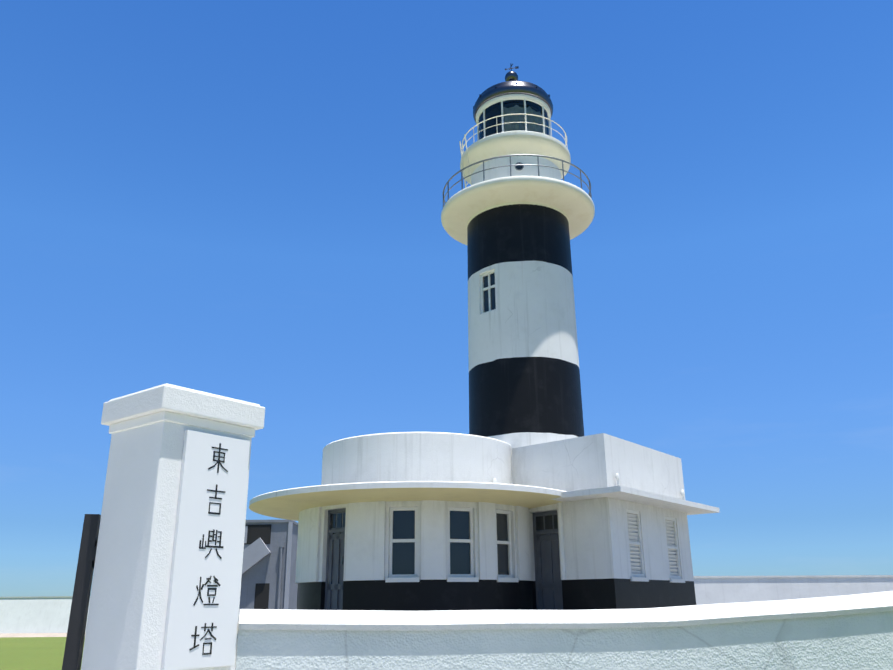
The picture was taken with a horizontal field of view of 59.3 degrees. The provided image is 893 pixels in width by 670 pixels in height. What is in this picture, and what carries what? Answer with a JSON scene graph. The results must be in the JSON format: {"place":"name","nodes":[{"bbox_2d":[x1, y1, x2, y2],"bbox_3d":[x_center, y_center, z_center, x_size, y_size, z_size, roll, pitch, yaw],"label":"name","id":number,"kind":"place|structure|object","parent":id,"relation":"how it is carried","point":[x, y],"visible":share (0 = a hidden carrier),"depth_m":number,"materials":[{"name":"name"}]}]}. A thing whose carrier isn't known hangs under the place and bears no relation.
{"place":"outdoors","nodes":[
{"label":"outdoors","id":0,"kind":"place"},
{"bbox_2d":[0,637,84,669],"bbox_3d":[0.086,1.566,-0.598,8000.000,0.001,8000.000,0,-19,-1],"label":"ground","id":1,"kind":"structure","parent":0,"point":[31,653],"depth_m":29.04,"materials":[{"name":"green plant"}]},
{"bbox_2d":[81,383,264,669],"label":"gate pillar","id":2,"kind":"structure","parent":1,"relation":"on","point":[125,626],"depth_m":3.96,"materials":[{"name":"paint"}]},
{"bbox_2d":[62,514,100,669],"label":"iron gate","id":3,"kind":"structure","parent":2,"relation":"attached to","point":[73,652],"depth_m":4.02,"materials":[{"name":"metal"}]},
{"bbox_2d":[161,430,249,669],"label":"name sign","id":4,"kind":"object","parent":2,"relation":"attached to","point":[202,611],"visible":0.98,"depth_m":4.00,"materials":[{"name":"white stone"}]},
{"bbox_2d":[0,575,892,636],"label":"compound walls","id":5,"kind":"structure","parent":1,"relation":"on","point":[35,616],"depth_m":30.18,"materials":[{"name":"concrete"}]},
{"bbox_2d":[235,591,892,669],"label":"boundary wall","id":6,"kind":"structure","parent":1,"relation":"on","point":[850,632],"depth_m":4.49,"materials":[{"name":"paint"}]},
{"bbox_2d":[235,621,238,668],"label":"terrace","id":7,"kind":"structure","parent":0,"point":[236,647],"depth_m":9.01,"materials":[{"name":"concrete"}]},
{"bbox_2d":[238,520,297,620],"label":"grey outbuilding","id":8,"kind":"structure","parent":7,"relation":"on","point":[268,578],"depth_m":23.87,"materials":[{"name":"concrete"}]},
{"bbox_2d":[249,63,719,610],"bbox_3d":[0.726,-0.538,14.282,7.947,11.155,5.500,0,-19,-1],"label":"lighthouse","id":9,"kind":"object","parent":7,"relation":"on","point":[525,493],"visible":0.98,"depth_m":12.11,"materials":[{"name":"paint"}]},
{"bbox_2d":[0,0,892,596],"label":"sky","id":10,"kind":"structure","parent":0,"point":[242,200],"materials":[{"name":"blue"}]}
]}

